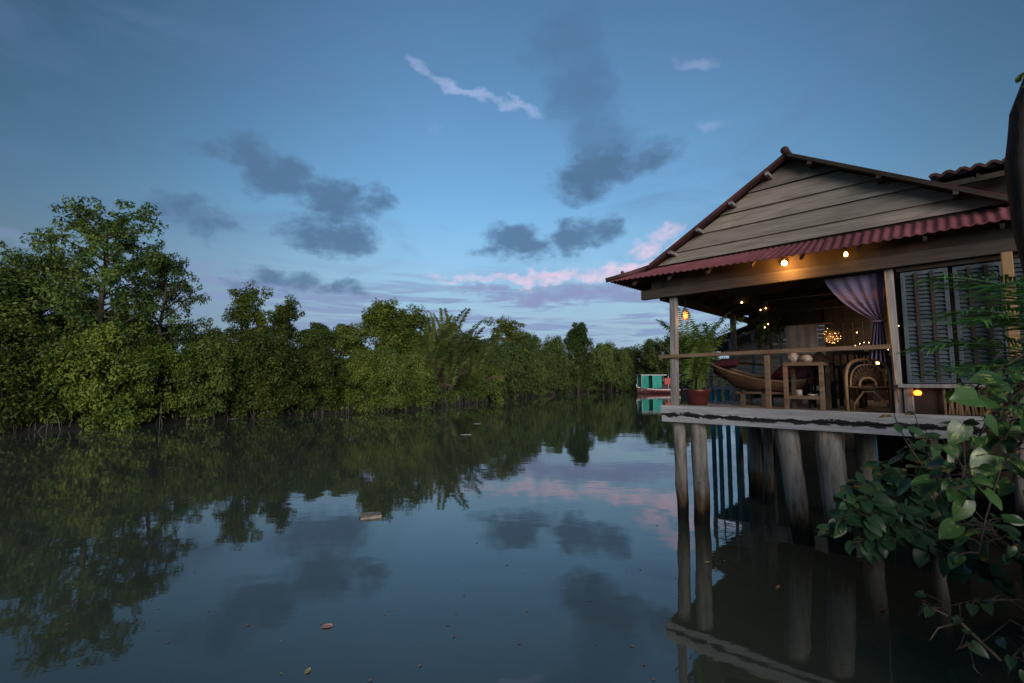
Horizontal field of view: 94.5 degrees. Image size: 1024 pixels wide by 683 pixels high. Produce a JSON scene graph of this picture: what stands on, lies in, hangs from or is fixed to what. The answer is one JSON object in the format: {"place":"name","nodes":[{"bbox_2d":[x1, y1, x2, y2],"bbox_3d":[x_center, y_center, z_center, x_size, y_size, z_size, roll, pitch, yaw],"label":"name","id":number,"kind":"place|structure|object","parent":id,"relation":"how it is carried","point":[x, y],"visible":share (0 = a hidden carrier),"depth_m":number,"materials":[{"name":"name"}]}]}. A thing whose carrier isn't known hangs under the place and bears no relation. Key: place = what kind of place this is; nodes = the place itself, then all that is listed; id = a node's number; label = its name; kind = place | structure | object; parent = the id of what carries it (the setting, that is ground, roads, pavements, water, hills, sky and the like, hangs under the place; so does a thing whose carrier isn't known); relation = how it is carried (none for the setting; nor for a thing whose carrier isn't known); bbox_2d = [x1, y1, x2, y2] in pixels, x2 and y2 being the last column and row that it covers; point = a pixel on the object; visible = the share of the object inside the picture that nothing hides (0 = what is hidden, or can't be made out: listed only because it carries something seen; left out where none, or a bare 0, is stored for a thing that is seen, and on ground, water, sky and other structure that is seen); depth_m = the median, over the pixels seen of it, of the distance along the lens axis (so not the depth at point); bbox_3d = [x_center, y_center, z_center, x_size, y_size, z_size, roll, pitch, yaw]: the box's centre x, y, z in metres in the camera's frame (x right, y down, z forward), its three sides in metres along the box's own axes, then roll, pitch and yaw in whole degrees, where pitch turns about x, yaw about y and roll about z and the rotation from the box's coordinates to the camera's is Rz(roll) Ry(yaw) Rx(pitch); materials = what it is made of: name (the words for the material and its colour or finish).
{"place":"outdoors","nodes":[
{"label":"outdoors","id":0,"kind":"place"},
{"bbox_2d":[0,382,730,432],"bbox_3d":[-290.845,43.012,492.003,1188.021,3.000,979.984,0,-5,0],"label":"bank ground","id":1,"kind":"structure","parent":0,"point":[75,425],"depth_m":31.40,"materials":[{"name":"soil"}]},
{"bbox_2d":[0,265,61,389],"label":"mangrove tree","id":2,"kind":"object","parent":1,"relation":"on","point":[15,293],"visible":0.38,"depth_m":27.81,"materials":[{"name":"green plant"}]},
{"bbox_2d":[0,313,89,434],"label":"mangrove tree","id":3,"kind":"object","parent":1,"relation":"on","point":[14,363],"visible":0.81,"depth_m":23.70,"materials":[{"name":"green plant"}]},
{"bbox_2d":[0,240,111,338],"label":"mangrove tree","id":4,"kind":"object","parent":1,"relation":"on","point":[18,261],"visible":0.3,"depth_m":29.62,"materials":[{"name":"green plant"}]},
{"bbox_2d":[38,305,106,389],"bbox_3d":[-30.214,1.125,32.944,6.910,7.837,9.206,-2,-5,23],"label":"mangrove tree","id":5,"kind":"object","parent":1,"relation":"on","point":[64,324],"visible":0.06,"depth_m":32.17,"materials":[{"name":"green plant"}]},
{"bbox_2d":[0,320,159,429],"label":"mangrove tree","id":6,"kind":"object","parent":1,"relation":"on","point":[89,352],"visible":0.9,"depth_m":25.32,"materials":[{"name":"green plant"}]},
{"bbox_2d":[19,194,182,376],"bbox_3d":[-25.400,-2.262,29.721,8.248,14.134,8.255,3,-6,-29],"label":"mangrove tree","id":7,"kind":"object","parent":1,"relation":"on","point":[97,237],"visible":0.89,"depth_m":28.98,"materials":[{"name":"green plant"}]},
{"bbox_2d":[82,309,177,393],"bbox_3d":[-26.515,1.405,32.950,5.510,7.241,8.773,2,-5,-23],"label":"mangrove tree","id":8,"kind":"object","parent":1,"relation":"on","point":[110,313],"visible":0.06,"depth_m":32.45,"materials":[{"name":"green plant"}]},
{"bbox_2d":[98,335,216,425],"bbox_3d":[-21.468,2.354,28.472,5.971,5.769,5.724,1,-5,-14],"label":"mangrove tree","id":9,"kind":"object","parent":1,"relation":"on","point":[170,363],"visible":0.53,"depth_m":28.52,"materials":[{"name":"green plant"}]},
{"bbox_2d":[109,238,213,383],"bbox_3d":[-23.051,-1.002,31.019,5.992,11.724,6.283,-3,-6,34],"label":"mangrove tree","id":10,"kind":"object","parent":1,"relation":"on","point":[160,270],"visible":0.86,"depth_m":30.93,"materials":[{"name":"green plant"}]},
{"bbox_2d":[157,329,264,420],"bbox_3d":[-19.812,2.417,32.068,7.058,6.634,6.586,4,-6,-41],"label":"mangrove tree","id":11,"kind":"object","parent":1,"relation":"on","point":[218,372],"visible":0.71,"depth_m":30.34,"materials":[{"name":"green plant"}]},
{"bbox_2d":[198,326,232,383],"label":"mangrove tree","id":12,"kind":"object","parent":1,"relation":"on","point":[218,331],"visible":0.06,"depth_m":35.85,"materials":[{"name":"green plant"}]},
{"bbox_2d":[221,278,273,359],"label":"mangrove tree","id":13,"kind":"object","parent":1,"relation":"on","point":[245,314],"visible":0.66,"depth_m":38.73,"materials":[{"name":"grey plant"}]},
{"bbox_2d":[242,326,295,390],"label":"mangrove tree","id":14,"kind":"object","parent":1,"relation":"on","point":[264,328],"visible":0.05,"depth_m":39.58,"materials":[{"name":"green plant"}]},
{"bbox_2d":[224,328,314,418],"bbox_3d":[-17.654,2.416,34.057,6.511,6.883,6.430,1,-5,-9],"label":"mangrove tree","id":15,"kind":"object","parent":1,"relation":"on","point":[277,358],"visible":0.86,"depth_m":32.94,"materials":[{"name":"green plant"}]},
{"bbox_2d":[259,294,307,375],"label":"mangrove tree","id":16,"kind":"object","parent":1,"relation":"on","point":[282,317],"visible":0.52,"depth_m":39.73,"materials":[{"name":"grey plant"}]},
{"bbox_2d":[0,387,625,433],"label":"bank roots","id":17,"kind":"object","parent":1,"relation":"on","point":[446,403],"visible":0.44,"depth_m":34.59,"materials":[{"name":"plant"}]},
{"bbox_2d":[283,346,350,411],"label":"mangrove tree","id":18,"kind":"object","parent":1,"relation":"on","point":[323,364],"visible":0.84,"depth_m":36.31,"materials":[{"name":"green plant"}]},
{"bbox_2d":[0,385,635,427],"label":"bank undergrowth","id":19,"kind":"object","parent":1,"relation":"on","point":[457,396],"visible":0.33,"depth_m":36.24,"materials":[{"name":"green plant"}]},
{"bbox_2d":[293,321,356,392],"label":"mangrove tree","id":20,"kind":"object","parent":1,"relation":"on","point":[322,335],"visible":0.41,"depth_m":41.17,"materials":[{"name":"green plant"}]},
{"bbox_2d":[314,323,374,389],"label":"mangrove tree","id":21,"kind":"object","parent":1,"relation":"on","point":[347,336],"visible":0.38,"depth_m":43.45,"materials":[{"name":"green plant"}]},
{"bbox_2d":[334,350,387,413],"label":"mangrove tree","id":22,"kind":"object","parent":1,"relation":"on","point":[363,368],"visible":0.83,"depth_m":38.15,"materials":[{"name":"green plant"}]},
{"bbox_2d":[335,297,423,391],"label":"mangrove tree","id":23,"kind":"object","parent":1,"relation":"on","point":[378,319],"visible":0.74,"depth_m":45.35,"materials":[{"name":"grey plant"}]},
{"bbox_2d":[362,346,420,411],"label":"mangrove tree","id":24,"kind":"object","parent":1,"relation":"on","point":[393,366],"visible":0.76,"depth_m":39.89,"materials":[{"name":"green plant"}]},
{"bbox_2d":[378,304,437,355],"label":"mangrove tree","id":25,"kind":"object","parent":1,"relation":"on","point":[413,319],"visible":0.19,"depth_m":48.49,"materials":[{"name":"green plant"}]},
{"bbox_2d":[386,351,441,409],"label":"mangrove tree","id":26,"kind":"object","parent":1,"relation":"on","point":[416,367],"visible":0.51,"depth_m":43.56,"materials":[{"name":"green plant"}]},
{"bbox_2d":[396,314,473,391],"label":"nipa palm","id":27,"kind":"object","parent":1,"relation":"on","point":[429,349],"visible":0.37,"depth_m":46.00,"materials":[{"name":"plant"}]},
{"bbox_2d":[410,308,493,403],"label":"nipa palm","id":28,"kind":"object","parent":1,"relation":"on","point":[450,371],"visible":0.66,"depth_m":49.04,"materials":[{"name":"plant"}]},
{"bbox_2d":[436,376,470,392],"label":"mangrove tree","id":29,"kind":"object","parent":1,"relation":"on","point":[457,388],"visible":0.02,"depth_m":55.97,"materials":[{"name":"green plant"}]},
{"bbox_2d":[446,360,486,401],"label":"mangrove tree","id":30,"kind":"object","parent":1,"relation":"on","point":[479,386],"visible":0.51,"depth_m":55.37,"materials":[{"name":"green plant"}]},
{"bbox_2d":[465,333,499,395],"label":"mangrove tree","id":31,"kind":"object","parent":1,"relation":"on","point":[486,370],"visible":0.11,"depth_m":58.10,"materials":[{"name":"green plant"}]},
{"bbox_2d":[457,325,508,400],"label":"nipa palm","id":32,"kind":"object","parent":1,"relation":"on","point":[480,364],"visible":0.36,"depth_m":55.53,"materials":[{"name":"plant"}]},
{"bbox_2d":[477,358,504,401],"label":"mangrove tree","id":33,"kind":"object","parent":1,"relation":"on","point":[497,374],"visible":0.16,"depth_m":59.11,"materials":[{"name":"green plant"}]},
{"bbox_2d":[484,338,512,401],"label":"mangrove tree","id":34,"kind":"object","parent":1,"relation":"on","point":[501,362],"visible":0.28,"depth_m":62.88,"materials":[{"name":"green plant"}]},
{"bbox_2d":[487,347,520,391],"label":"mangrove tree","id":35,"kind":"object","parent":1,"relation":"on","point":[508,351],"visible":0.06,"depth_m":65.56,"materials":[{"name":"green plant"}]},
{"bbox_2d":[482,314,536,361],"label":"mangrove tree","id":36,"kind":"object","parent":1,"relation":"on","point":[505,329],"visible":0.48,"depth_m":77.78,"materials":[{"name":"green plant"}]},
{"bbox_2d":[500,339,533,398],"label":"mangrove tree","id":37,"kind":"object","parent":1,"relation":"on","point":[517,356],"visible":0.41,"depth_m":70.47,"materials":[{"name":"green plant"}]},
{"bbox_2d":[507,354,538,396],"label":"mangrove tree","id":38,"kind":"object","parent":1,"relation":"on","point":[533,387],"visible":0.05,"depth_m":74.94,"materials":[{"name":"green plant"}]},
{"bbox_2d":[516,352,545,396],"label":"mangrove tree","id":39,"kind":"object","parent":1,"relation":"on","point":[534,370],"visible":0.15,"depth_m":77.28,"materials":[{"name":"green plant"}]},
{"bbox_2d":[516,330,546,370],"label":"mangrove tree","id":40,"kind":"object","parent":1,"relation":"on","point":[533,346],"visible":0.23,"depth_m":83.13,"materials":[{"name":"green plant"}]},
{"bbox_2d":[529,354,547,394],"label":"mangrove tree","id":41,"kind":"object","parent":1,"relation":"on","point":[543,376],"visible":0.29,"depth_m":80.53,"materials":[{"name":"green plant"}]},
{"bbox_2d":[534,348,560,388],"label":"mangrove tree","id":42,"kind":"object","parent":1,"relation":"on","point":[552,372],"visible":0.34,"depth_m":85.62,"materials":[{"name":"green plant"}]},
{"bbox_2d":[543,349,567,392],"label":"mangrove tree","id":43,"kind":"object","parent":1,"relation":"on","point":[558,385],"visible":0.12,"depth_m":89.38,"materials":[{"name":"green plant"}]},
{"bbox_2d":[540,334,572,392],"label":"mangrove tree","id":44,"kind":"object","parent":1,"relation":"on","point":[556,346],"visible":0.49,"depth_m":90.84,"materials":[{"name":"green plant"}]},
{"bbox_2d":[542,357,570,392],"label":"mangrove tree","id":45,"kind":"object","parent":1,"relation":"on","point":[565,373],"visible":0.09,"depth_m":91.19,"materials":[{"name":"green plant"}]},
{"bbox_2d":[568,354,583,389],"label":"mangrove tree","id":46,"kind":"object","parent":1,"relation":"on","point":[576,367],"visible":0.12,"depth_m":100.62,"materials":[{"name":"green plant"}]},
{"bbox_2d":[563,322,596,392],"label":"mangrove tree","id":47,"kind":"object","parent":1,"relation":"on","point":[577,340],"visible":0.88,"depth_m":101.19,"materials":[{"name":"green plant"}]},
{"bbox_2d":[571,358,593,392],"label":"mangrove tree","id":48,"kind":"object","parent":1,"relation":"on","point":[584,384],"visible":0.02,"depth_m":104.38,"materials":[{"name":"green plant"}]},
{"bbox_2d":[573,369,592,390],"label":"mangrove tree","id":49,"kind":"object","parent":1,"relation":"on","point":[584,381],"visible":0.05,"depth_m":109.70,"materials":[{"name":"green plant"}]},
{"bbox_2d":[581,359,600,391],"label":"mangrove tree","id":50,"kind":"object","parent":1,"relation":"on","point":[598,387],"visible":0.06,"depth_m":112.93,"materials":[{"name":"green plant"}]},
{"bbox_2d":[585,369,606,389],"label":"mangrove tree","id":51,"kind":"object","parent":1,"relation":"on","point":[597,385],"visible":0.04,"depth_m":114.64,"materials":[{"name":"green plant"}]},
{"bbox_2d":[585,340,622,391],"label":"mangrove tree","id":52,"kind":"object","parent":1,"relation":"on","point":[602,353],"visible":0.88,"depth_m":110.19,"materials":[{"name":"green plant"}]},
{"bbox_2d":[600,342,629,390],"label":"mangrove tree","id":53,"kind":"object","parent":1,"relation":"on","point":[618,366],"visible":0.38,"depth_m":118.28,"materials":[{"name":"green plant"}]},
{"bbox_2d":[616,347,635,390],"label":"mangrove tree","id":54,"kind":"object","parent":1,"relation":"on","point":[627,362],"visible":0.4,"depth_m":122.11,"materials":[{"name":"green plant"}]},
{"bbox_2d":[625,343,651,388],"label":"mangrove tree","id":55,"kind":"object","parent":1,"relation":"on","point":[634,352],"visible":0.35,"depth_m":126.36,"materials":[{"name":"green plant"}]},
{"bbox_2d":[635,336,666,388],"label":"mangrove tree","id":56,"kind":"object","parent":1,"relation":"on","point":[650,351],"visible":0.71,"depth_m":117.27,"materials":[{"name":"green plant"}]},
{"bbox_2d":[656,332,704,386],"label":"mangrove tree","id":57,"kind":"object","parent":1,"relation":"on","point":[665,361],"visible":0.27,"depth_m":112.08,"materials":[{"name":"green plant"}]},
{"bbox_2d":[679,364,692,388],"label":"mangrove tree","id":58,"kind":"object","parent":1,"relation":"on","point":[681,384],"visible":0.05,"depth_m":131.53,"materials":[{"name":"green plant"}]},
{"bbox_2d":[688,351,728,388],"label":"mangrove tree","id":59,"kind":"object","parent":1,"relation":"on","point":[706,380],"visible":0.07,"depth_m":117.68,"materials":[{"name":"green plant"}]},
{"bbox_2d":[0,390,1023,682],"bbox_3d":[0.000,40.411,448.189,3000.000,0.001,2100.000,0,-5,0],"label":"river water","id":60,"kind":"structure","parent":0,"point":[564,506],"depth_m":6.45,"materials":[{"name":"liquid"}]},
{"bbox_2d":[322,623,332,627],"bbox_3d":[-1.890,2.905,4.835,0.103,0.020,0.062,1,-5,-11],"label":"floating leaf","id":61,"kind":"object","parent":60,"relation":"on","point":[328,625],"visible":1,"depth_m":4.84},
{"bbox_2d":[359,512,381,519],"bbox_3d":[-2.621,3.235,8.759,0.394,0.091,0.280,3,-4,-20],"label":"foam board","id":62,"kind":"object","parent":60,"relation":"on","point":[368,515],"visible":0.86,"depth_m":8.69,"materials":[{"name":"plastic"}]},
{"bbox_2d":[54,416,726,680],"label":"river flecks","id":63,"kind":"object","parent":60,"relation":"on","point":[419,665],"visible":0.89,"depth_m":5.27,"materials":[{"name":"brown plant"}]},
{"bbox_2d":[636,374,679,393],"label":"river boat","id":64,"kind":"object","parent":60,"relation":"on","point":[645,383],"visible":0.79,"depth_m":98.52,"materials":[{"name":"teal paint"}]},
{"bbox_2d":[0,0,1023,380],"label":"sky","id":65,"kind":"structure","parent":0,"point":[494,158],"materials":[{"name":"blue"}]},
{"bbox_2d":[813,356,886,434],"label":"mangrove tree","id":66,"kind":"object","parent":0,"point":[817,384],"depth_m":21.49,"materials":[{"name":"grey plant"}]},
{"bbox_2d":[724,390,1020,540],"bbox_3d":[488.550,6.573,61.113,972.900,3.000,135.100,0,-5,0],"label":"bank ground","id":67,"kind":"structure","parent":0,"point":[1008,503],"depth_m":8.48,"materials":[{"name":"soil"}]},
{"bbox_2d":[708,322,887,457],"bbox_3d":[10.962,1.383,16.144,7.658,5.965,4.818,-5,-7,44],"label":"river hut","id":68,"kind":"object","parent":67,"relation":"on","point":[746,339],"visible":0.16,"depth_m":17.00,"materials":[{"name":"brown paint"}]},
{"bbox_2d":[605,146,1023,554],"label":"stilt house","id":69,"kind":"structure","parent":67,"relation":"on","point":[810,219],"depth_m":7.29,"materials":[{"name":"brown wood"}]},
{"bbox_2d":[681,306,689,319],"bbox_3d":[3.281,-0.605,8.954,0.162,0.405,0.162,-5,-7,44],"label":"woven lantern","id":70,"kind":"object","parent":69,"relation":"hanging from","point":[685,316],"visible":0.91,"depth_m":8.91,"materials":[{"name":"wicker"}]},
{"bbox_2d":[656,307,744,404],"bbox_3d":[3.570,0.304,9.143,1.242,1.835,1.520,1,-5,-8],"label":"potted palm","id":71,"kind":"object","parent":69,"relation":"on","point":[698,368],"visible":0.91,"depth_m":9.03,"materials":[{"name":"green plant"}]},
{"bbox_2d":[709,362,816,407],"bbox_3d":[4.598,0.774,8.750,1.781,0.833,0.766,-5,-7,44],"label":"rattan lounger","id":72,"kind":"object","parent":69,"relation":"on","point":[750,383],"visible":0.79,"depth_m":8.59,"materials":[{"name":"wicker"}]},
{"bbox_2d":[716,358,739,367],"bbox_3d":[4.231,0.423,9.272,0.400,0.196,0.388,-3,-6,32],"label":"cushion","id":73,"kind":"object","parent":72,"relation":"on","point":[728,363],"visible":0.97,"depth_m":9.14,"materials":[{"name":"red fabric"}]},
{"bbox_2d":[771,366,798,379],"bbox_3d":[4.952,0.564,8.565,0.351,0.255,0.400,3,-6,-29],"label":"cushion","id":74,"kind":"object","parent":72,"relation":"on","point":[777,373],"visible":0.56,"depth_m":8.51,"materials":[{"name":"red fabric"}]},
{"bbox_2d":[796,367,818,378],"bbox_3d":[5.272,0.515,8.469,0.400,0.297,0.324,-2,-5,21],"label":"cushion","id":75,"kind":"object","parent":72,"relation":"on","point":[803,372],"visible":0.41,"depth_m":8.36,"materials":[{"name":"fabric"}]},
{"bbox_2d":[755,292,783,354],"bbox_3d":[5.139,-0.368,9.485,0.551,1.269,0.502,-5,-7,44],"label":"hanging plant","id":76,"kind":"object","parent":69,"relation":"hanging from","point":[763,315],"visible":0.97,"depth_m":9.43,"materials":[{"name":"plant"}]},
{"bbox_2d":[781,258,786,265],"bbox_3d":[4.284,-1.250,7.442,0.090,0.125,0.088,-5,-7,44],"label":"eave bulb","id":77,"kind":"object","parent":69,"relation":"attached to","point":[784,262],"visible":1,"depth_m":7.42,"materials":[{"name":"white"}]},
{"bbox_2d":[781,322,829,353],"bbox_3d":[7.233,-0.064,11.643,1.050,0.730,0.040,-5,-7,44],"label":"hanging sheet","id":78,"kind":"object","parent":69,"relation":"hanging from","point":[802,336],"visible":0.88,"depth_m":11.69,"materials":[{"name":"white fabric"}]},
{"bbox_2d":[782,362,831,410],"bbox_3d":[4.813,0.725,7.711,0.560,0.755,0.540,-5,-7,44],"label":"side table","id":79,"kind":"object","parent":69,"relation":"on","point":[794,397],"visible":0.92,"depth_m":7.67,"materials":[{"name":"brown wood"}]},
{"bbox_2d":[788,353,798,362],"bbox_3d":[4.642,0.269,7.803,0.170,0.170,0.167,0,-5,0],"label":"clay jar","id":80,"kind":"object","parent":79,"relation":"on","point":[793,357],"visible":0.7,"depth_m":7.75,"materials":[{"name":"ceramic"}]},
{"bbox_2d":[795,390,802,395],"bbox_3d":[4.672,0.836,7.699,0.100,0.100,0.098,0,-5,0],"label":"cup","id":81,"kind":"object","parent":79,"relation":"on","point":[798,392],"visible":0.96,"depth_m":7.66,"materials":[{"name":"ceramic"}]},
{"bbox_2d":[800,355,811,361],"bbox_3d":[4.752,0.277,7.641,0.176,0.125,0.173,0,-5,0],"label":"bowl","id":82,"kind":"object","parent":79,"relation":"on","point":[805,358],"visible":0.79,"depth_m":7.58,"materials":[{"name":"ceramic"}]},
{"bbox_2d":[808,381,824,404],"bbox_3d":[6.063,0.758,9.353,0.470,0.965,0.440,-4,-6,40],"label":"dining chair","id":83,"kind":"object","parent":69,"relation":"on","point":[812,392],"visible":0.02,"depth_m":9.28,"materials":[{"name":"wood"}]},
{"bbox_2d":[809,364,834,407],"bbox_3d":[5.197,0.752,7.965,0.340,0.746,0.335,-5,-7,44],"label":"stool","id":84,"kind":"object","parent":69,"relation":"on","point":[815,391],"visible":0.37,"depth_m":7.96,"materials":[{"name":"wood"}]},
{"bbox_2d":[811,352,835,363],"bbox_3d":[5.197,0.266,8.006,0.480,0.220,0.475,-5,-7,44],"label":"conical hat","id":85,"kind":"object","parent":84,"relation":"on","point":[818,357],"visible":0.55,"depth_m":7.89,"materials":[{"name":"wicker"}]},
{"bbox_2d":[822,302,840,343],"bbox_3d":[6.991,-0.412,10.370,0.351,0.932,0.363,-5,-7,44],"label":"fairy light ball","id":86,"kind":"object","parent":69,"relation":"hanging from","point":[829,338],"visible":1,"depth_m":10.29,"materials":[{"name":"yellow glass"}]},
{"bbox_2d":[831,350,865,408],"bbox_3d":[5.653,0.642,7.974,0.440,0.965,0.470,-3,-6,29],"label":"dining chair","id":87,"kind":"object","parent":69,"relation":"on","point":[862,402],"visible":0.69,"depth_m":7.87,"materials":[{"name":"brown"}]},
{"bbox_2d":[824,272,888,361],"bbox_3d":[5.095,-0.332,7.000,0.752,1.300,0.121,-5,-7,44],"label":"curtain","id":88,"kind":"object","parent":69,"relation":"hanging from","point":[863,295],"visible":0.94,"depth_m":6.91,"materials":[{"name":"purple fabric"}]},
{"bbox_2d":[835,365,901,405],"bbox_3d":[6.811,0.810,8.631,1.400,0.740,0.800,-5,-7,44],"label":"dining table","id":89,"kind":"object","parent":69,"relation":"on","point":[841,395],"visible":0.26,"depth_m":8.79,"materials":[{"name":"wood"}]},
{"bbox_2d":[843,362,865,375],"bbox_3d":[6.294,0.528,8.666,0.328,0.331,0.260,-5,-7,44],"label":"turquoise cloth","id":90,"kind":"object","parent":89,"relation":"on","point":[851,368],"visible":0.19,"depth_m":8.62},
{"bbox_2d":[844,358,894,412],"bbox_3d":[5.395,0.656,7.123,0.578,0.795,0.527,-5,-7,44],"label":"cane armchair","id":91,"kind":"object","parent":69,"relation":"on","point":[853,386],"visible":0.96,"depth_m":6.97,"materials":[{"name":"wicker"}]},
{"bbox_2d":[857,351,889,406],"bbox_3d":[6.300,0.659,8.182,0.440,0.965,0.470,-5,-7,44],"label":"dining chair","id":92,"kind":"object","parent":69,"relation":"on","point":[866,353],"visible":0.2,"depth_m":8.12,"materials":[{"name":"brown"}]},
{"bbox_2d":[913,388,921,394],"bbox_3d":[5.420,0.669,6.322,0.088,0.104,0.088,-5,-7,44],"label":"sill lamp","id":93,"kind":"object","parent":69,"relation":"attached to","point":[917,392],"visible":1,"depth_m":6.30,"materials":[{"name":"yellow"}]},
{"bbox_2d":[816,460,1017,597],"bbox_3d":[4.281,2.018,5.157,2.069,1.370,0.790,0,-5,0],"label":"sea hibiscus shrub","id":94,"kind":"object","parent":67,"relation":"on","point":[902,523],"visible":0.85,"depth_m":4.98,"materials":[{"name":"green plant"}]},
{"bbox_2d":[877,405,1023,566],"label":"river sapling","id":95,"kind":"object","parent":67,"relation":"on","point":[921,445],"visible":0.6,"depth_m":4.33,"materials":[{"name":"green plant"}]},
{"bbox_2d":[882,335,1023,568],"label":"variegated vine","id":96,"kind":"object","parent":67,"relation":"on","point":[986,468],"visible":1,"depth_m":2.62,"materials":[{"name":"green plant"}]},
{"bbox_2d":[893,268,1023,385],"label":"feather palm","id":97,"kind":"object","parent":67,"relation":"on","point":[1005,320],"visible":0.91,"depth_m":3.80,"materials":[{"name":"plant"}]},
{"bbox_2d":[914,513,1023,681],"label":"bank weed","id":98,"kind":"object","parent":67,"relation":"on","point":[1009,662],"visible":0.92,"depth_m":2.98,"materials":[{"name":"green plant"}]},
{"bbox_2d":[922,603,1001,660],"bbox_3d":[2.864,1.885,3.064,0.543,0.340,0.139,1,-5,-10],"label":"dead branch","id":99,"kind":"object","parent":98,"relation":"attached to","point":[994,654],"visible":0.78,"depth_m":3.04,"materials":[{"name":"wood"}]},
{"bbox_2d":[928,158,1012,512],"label":"tiled house","id":100,"kind":"structure","parent":67,"relation":"on","point":[989,176],"depth_m":8.97,"materials":[{"name":"red tile"}]},
{"bbox_2d":[1004,72,1023,273],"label":"leaning tree","id":101,"kind":"object","parent":67,"relation":"on","point":[1014,166],"visible":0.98,"depth_m":4.13,"materials":[{"name":"brown plant"}]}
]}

